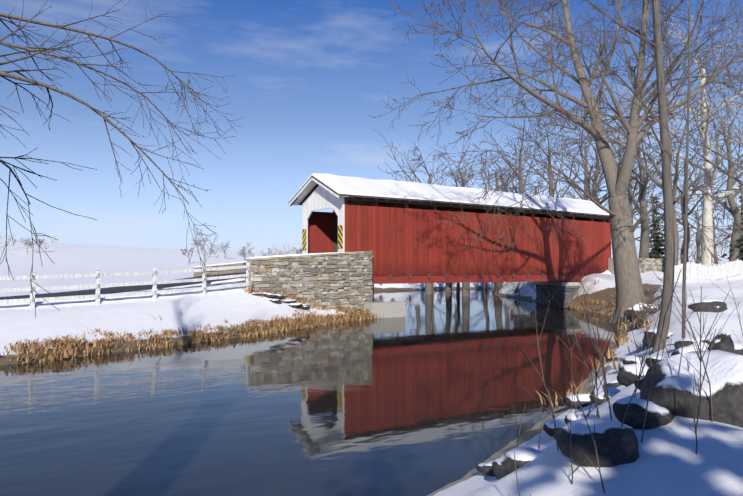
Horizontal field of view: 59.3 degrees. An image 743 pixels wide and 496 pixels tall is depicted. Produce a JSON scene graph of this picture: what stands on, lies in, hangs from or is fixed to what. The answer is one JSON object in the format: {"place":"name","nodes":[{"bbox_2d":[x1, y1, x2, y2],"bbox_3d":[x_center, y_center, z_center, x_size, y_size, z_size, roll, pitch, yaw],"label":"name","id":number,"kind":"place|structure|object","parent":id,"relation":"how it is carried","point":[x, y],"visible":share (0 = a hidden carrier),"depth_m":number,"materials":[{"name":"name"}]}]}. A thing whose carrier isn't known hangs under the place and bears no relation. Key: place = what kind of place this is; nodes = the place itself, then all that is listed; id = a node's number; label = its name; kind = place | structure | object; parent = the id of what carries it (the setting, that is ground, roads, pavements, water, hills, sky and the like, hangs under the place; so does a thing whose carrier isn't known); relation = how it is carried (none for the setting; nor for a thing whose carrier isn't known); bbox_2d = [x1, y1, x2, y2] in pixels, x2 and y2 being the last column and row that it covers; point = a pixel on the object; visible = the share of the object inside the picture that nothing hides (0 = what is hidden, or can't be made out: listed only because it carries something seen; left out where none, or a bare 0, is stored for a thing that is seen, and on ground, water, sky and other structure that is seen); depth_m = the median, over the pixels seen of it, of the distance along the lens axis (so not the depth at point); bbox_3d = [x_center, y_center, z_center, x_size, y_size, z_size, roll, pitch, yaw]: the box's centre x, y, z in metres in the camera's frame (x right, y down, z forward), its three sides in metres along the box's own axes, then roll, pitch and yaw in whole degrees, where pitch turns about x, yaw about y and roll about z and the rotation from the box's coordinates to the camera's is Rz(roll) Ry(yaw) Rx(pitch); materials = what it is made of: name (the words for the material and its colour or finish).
{"place":"outdoors","nodes":[
{"label":"outdoors","id":0,"kind":"place"},
{"bbox_2d":[0,272,245,299],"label":"road","id":1,"kind":"structure","parent":0,"point":[119,289],"depth_m":29.45,"materials":[{"name":"white snow"}]},
{"bbox_2d":[0,289,621,495],"bbox_3d":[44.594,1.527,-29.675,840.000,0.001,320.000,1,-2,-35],"label":"water","id":2,"kind":"structure","parent":0,"point":[427,394],"depth_m":12.54,"materials":[{"name":"blue liquid"}]},
{"bbox_2d":[0,241,742,495],"bbox_3d":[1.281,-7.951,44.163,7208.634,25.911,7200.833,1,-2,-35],"label":"ground","id":3,"kind":"structure","parent":0,"point":[668,462],"depth_m":22.37,"materials":[{"name":"white snow"}]},
{"bbox_2d":[0,0,242,317],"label":"overhanging tree branches","id":4,"kind":"object","parent":3,"relation":"on","point":[29,49],"visible":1,"depth_m":10.01,"materials":[{"name":"brown plant"}]},
{"bbox_2d":[0,262,249,308],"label":"fence","id":5,"kind":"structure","parent":3,"relation":"on","point":[154,282],"depth_m":26.91,"materials":[{"name":"white paint"}]},
{"bbox_2d":[20,229,301,264],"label":"bushes","id":6,"kind":"object","parent":3,"relation":"on","point":[204,244],"visible":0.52,"depth_m":173.91,"materials":[{"name":"brown plant"}]},
{"bbox_2d":[0,279,660,407],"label":"dry grass","id":7,"kind":"structure","parent":3,"relation":"on","point":[62,354],"depth_m":23.25,"materials":[{"name":"brown plant"}]},
{"bbox_2d":[0,233,730,257],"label":"horizon trees","id":8,"kind":"object","parent":3,"relation":"on","point":[275,251],"visible":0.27,"depth_m":312.60,"materials":[{"name":"brown plant"}]},
{"bbox_2d":[194,253,662,317],"bbox_3d":[6.965,2.720,44.142,36.700,4.380,6.670,1,-2,-35],"label":"abutment","id":9,"kind":"object","parent":3,"relation":"on","point":[610,266],"depth_m":35.39,"materials":[{"name":"grey stone"}]},
{"bbox_2d":[194,252,343,266],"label":"parapet snow","id":10,"kind":"structure","parent":9,"relation":"on","point":[267,257],"depth_m":33.82,"materials":[{"name":"white snow"}]},
{"bbox_2d":[196,251,663,310],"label":"abutment stones","id":11,"kind":"object","parent":9,"relation":"attached to","point":[328,272],"visible":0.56,"depth_m":34.31,"materials":[{"name":"grey stone"}]},
{"bbox_2d":[288,178,611,257],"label":"bridge portals","id":12,"kind":"object","parent":9,"relation":"on","point":[321,197],"visible":0.31,"depth_m":38.02,"materials":[{"name":"white wood"}]},
{"bbox_2d":[302,225,342,250],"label":"hazard marker signs","id":13,"kind":"object","parent":12,"relation":"attached to","point":[340,236],"visible":0.48,"depth_m":36.15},
{"bbox_2d":[290,196,609,278],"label":"bridge timber","id":14,"kind":"object","parent":9,"relation":"on","point":[449,206],"visible":0.27,"depth_m":40.97,"materials":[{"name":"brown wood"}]},
{"bbox_2d":[288,176,609,218],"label":"bridge roof","id":15,"kind":"structure","parent":14,"relation":"on","point":[402,199],"depth_m":41.02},
{"bbox_2d":[331,200,610,275],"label":"bridge side wall","id":16,"kind":"structure","parent":14,"relation":"attached to","point":[405,240],"depth_m":41.16,"materials":[{"name":"red wood"}]},
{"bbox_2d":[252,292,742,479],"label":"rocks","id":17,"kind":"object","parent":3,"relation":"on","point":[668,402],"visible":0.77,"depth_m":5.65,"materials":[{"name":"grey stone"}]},
{"bbox_2d":[379,282,661,331],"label":"bushes","id":18,"kind":"object","parent":3,"relation":"on","point":[640,318],"visible":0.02,"depth_m":27.51,"materials":[{"name":"brown plant"}]},
{"bbox_2d":[537,284,574,306],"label":"abutment","id":19,"kind":"object","parent":3,"relation":"on","point":[558,294],"visible":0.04,"depth_m":45.88,"materials":[{"name":"grey stone"}]},
{"bbox_2d":[536,284,580,307],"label":"abutment stones","id":20,"kind":"object","parent":19,"relation":"attached to","point":[568,296],"visible":0.44,"depth_m":46.71,"materials":[{"name":"grey stone"}]},
{"bbox_2d":[370,0,742,323],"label":"large bare tree","id":21,"kind":"object","parent":3,"relation":"on","point":[628,283],"visible":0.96,"depth_m":31.09,"materials":[{"name":"brown plant"}]},
{"bbox_2d":[373,1,742,296],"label":"trees","id":22,"kind":"object","parent":3,"relation":"on","point":[644,240],"visible":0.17,"depth_m":63.77,"materials":[{"name":"brown plant"}]},
{"bbox_2d":[430,0,742,354],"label":"slim tree","id":23,"kind":"object","parent":3,"relation":"on","point":[669,235],"visible":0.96,"depth_m":13.88,"materials":[{"name":"brown plant"}]},
{"bbox_2d":[508,267,742,495],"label":"weed stems","id":24,"kind":"object","parent":3,"relation":"on","point":[605,388],"visible":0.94,"depth_m":5.58,"materials":[{"name":"brown plant"}]},
{"bbox_2d":[593,1,742,265],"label":"sycamore tree","id":25,"kind":"object","parent":3,"relation":"on","point":[707,219],"visible":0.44,"depth_m":53.91,"materials":[{"name":"white plant"}]},
{"bbox_2d":[649,196,742,265],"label":"conifer trees","id":26,"kind":"object","parent":3,"relation":"on","point":[658,243],"depth_m":68.98,"materials":[{"name":"green plant"}]},
{"bbox_2d":[674,260,738,282],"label":"picket fence","id":27,"kind":"object","parent":3,"relation":"on","point":[714,272],"visible":0.67,"depth_m":45.45,"materials":[{"name":"white paint"}]},
{"bbox_2d":[737,259,742,274],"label":"post","id":28,"kind":"object","parent":3,"relation":"on","point":[740,263],"visible":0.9,"depth_m":49.68,"materials":[{"name":"white paint"}]},
{"bbox_2d":[0,0,742,255],"label":"sky","id":29,"kind":"structure","parent":0,"point":[309,80],"materials":[{"name":"blue"}]},
{"bbox_2d":[309,211,584,283],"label":"bridge inner walls","id":30,"kind":"structure","parent":0,"point":[320,232],"depth_m":40.37,"materials":[{"name":"red wood"}]},
{"bbox_2d":[289,173,608,214],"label":"snow on roof","id":31,"kind":"structure","parent":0,"point":[338,184],"depth_m":41.09,"materials":[{"name":"white snow"}]}
]}

